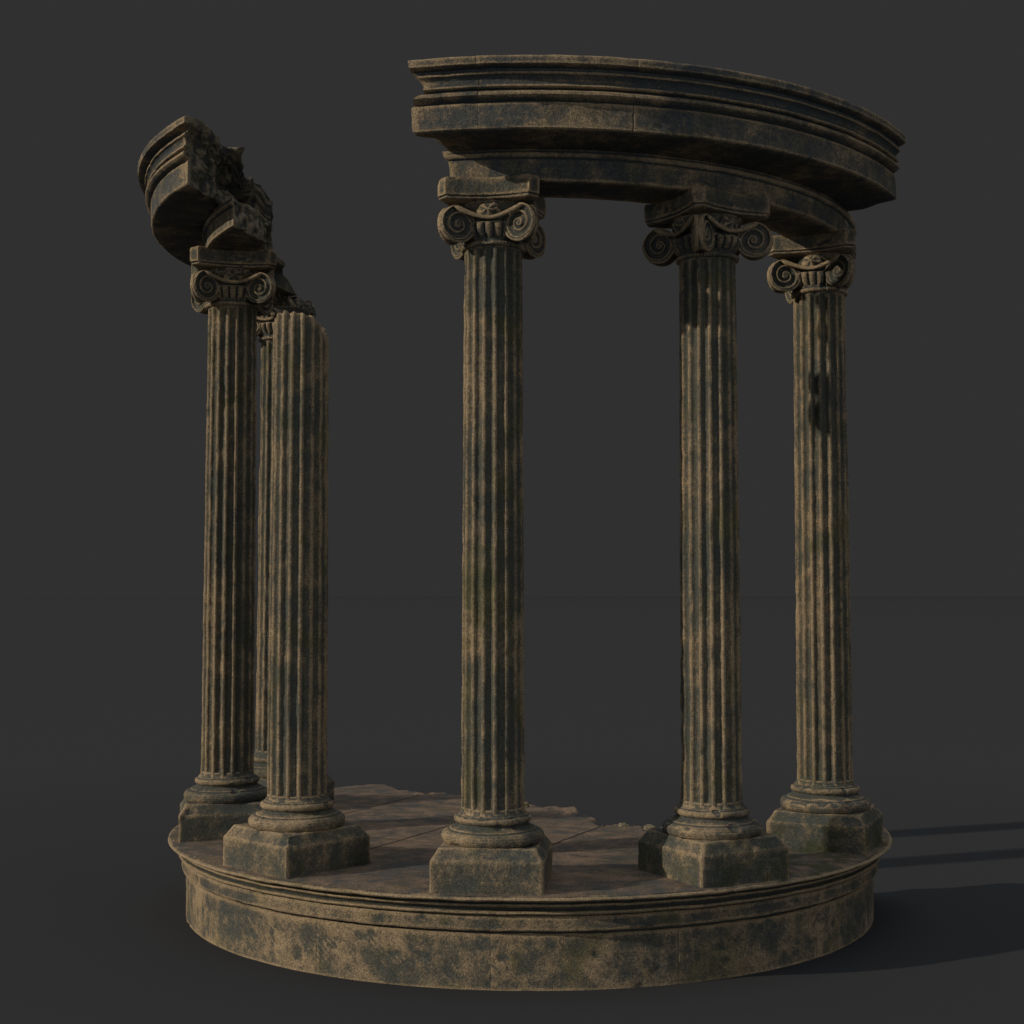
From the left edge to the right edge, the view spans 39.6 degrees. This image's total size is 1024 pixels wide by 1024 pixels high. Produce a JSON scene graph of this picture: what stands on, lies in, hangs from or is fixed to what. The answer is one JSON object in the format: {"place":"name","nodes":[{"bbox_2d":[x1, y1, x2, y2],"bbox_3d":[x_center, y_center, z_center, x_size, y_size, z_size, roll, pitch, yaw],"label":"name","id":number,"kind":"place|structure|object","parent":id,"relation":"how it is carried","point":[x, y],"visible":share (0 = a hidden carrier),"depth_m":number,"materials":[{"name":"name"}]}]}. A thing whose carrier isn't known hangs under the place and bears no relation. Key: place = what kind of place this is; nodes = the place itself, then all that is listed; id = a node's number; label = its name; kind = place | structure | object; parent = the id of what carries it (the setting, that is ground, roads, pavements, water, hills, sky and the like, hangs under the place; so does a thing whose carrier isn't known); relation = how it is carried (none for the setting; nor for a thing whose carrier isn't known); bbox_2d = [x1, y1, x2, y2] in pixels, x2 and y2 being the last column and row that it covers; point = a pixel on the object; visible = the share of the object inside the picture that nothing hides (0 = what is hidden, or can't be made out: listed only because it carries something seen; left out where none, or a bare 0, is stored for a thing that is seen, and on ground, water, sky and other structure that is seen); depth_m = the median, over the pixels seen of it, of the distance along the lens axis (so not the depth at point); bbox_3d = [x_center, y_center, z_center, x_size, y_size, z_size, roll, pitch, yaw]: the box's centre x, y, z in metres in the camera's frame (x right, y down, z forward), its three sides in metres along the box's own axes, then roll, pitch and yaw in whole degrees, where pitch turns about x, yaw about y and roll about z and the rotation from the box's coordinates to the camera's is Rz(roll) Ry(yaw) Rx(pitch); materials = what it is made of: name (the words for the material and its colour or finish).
{"place":"outdoors","nodes":[
{"label":"outdoors","id":0,"kind":"place"},
{"bbox_2d":[0,596,1023,1023],"bbox_3d":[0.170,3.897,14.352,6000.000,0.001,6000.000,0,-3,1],"label":"ground","id":1,"kind":"structure","parent":0,"point":[100,734],"depth_m":24.37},
{"bbox_2d":[168,784,891,990],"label":"round platform","id":2,"kind":"structure","parent":1,"relation":"on","point":[603,912],"depth_m":11.41,"materials":[{"name":"stone"}]},
{"bbox_2d":[178,246,276,842],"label":"fluted column","id":3,"kind":"structure","parent":2,"relation":"on","point":[233,293],"depth_m":13.76,"materials":[{"name":"stone"}]},
{"bbox_2d":[138,115,296,296],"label":"entablature","id":4,"kind":"structure","parent":3,"relation":"on","point":[198,187],"depth_m":13.19,"materials":[{"name":"stone"}]},
{"bbox_2d":[254,293,334,800],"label":"fluted column","id":5,"kind":"structure","parent":2,"relation":"on","point":[265,324],"depth_m":15.65,"materials":[{"name":"stone"}]},
{"bbox_2d":[223,310,369,878],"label":"fluted column","id":6,"kind":"structure","parent":2,"relation":"on","point":[295,826],"depth_m":12.12,"materials":[{"name":"stone"}]},
{"bbox_2d":[429,174,552,894],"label":"fluted column","id":7,"kind":"structure","parent":2,"relation":"on","point":[492,234],"depth_m":11.39,"materials":[{"name":"stone"}]},
{"bbox_2d":[408,55,905,236],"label":"entablature","id":8,"kind":"structure","parent":7,"relation":"on","point":[808,161],"depth_m":11.41,"materials":[{"name":"stone"}]},
{"bbox_2d":[618,823,628,826],"bbox_3d":[1.113,3.124,14.175,0.104,0.054,0.076,0,-3,1],"label":"stone chip","id":9,"kind":"object","parent":2,"relation":"on","point":[623,825],"visible":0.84,"depth_m":14.15,"materials":[{"name":"beige stone"}]},
{"bbox_2d":[644,824,655,830],"bbox_3d":[1.353,3.109,14.011,0.119,0.064,0.090,0,-3,1],"label":"stone chip","id":10,"kind":"object","parent":2,"relation":"on","point":[648,826],"visible":0.69,"depth_m":13.98,"materials":[{"name":"beige stone"}]},
{"bbox_2d":[638,185,788,887],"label":"fluted column","id":11,"kind":"structure","parent":2,"relation":"on","point":[710,834],"depth_m":11.77,"materials":[{"name":"stone"}]},
{"bbox_2d":[766,228,882,855],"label":"fluted column","id":12,"kind":"structure","parent":2,"relation":"on","point":[826,806],"depth_m":13.14,"materials":[{"name":"stone"}]},
{"bbox_2d":[0,0,1023,595],"label":"sky","id":13,"kind":"structure","parent":0,"point":[104,343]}
]}

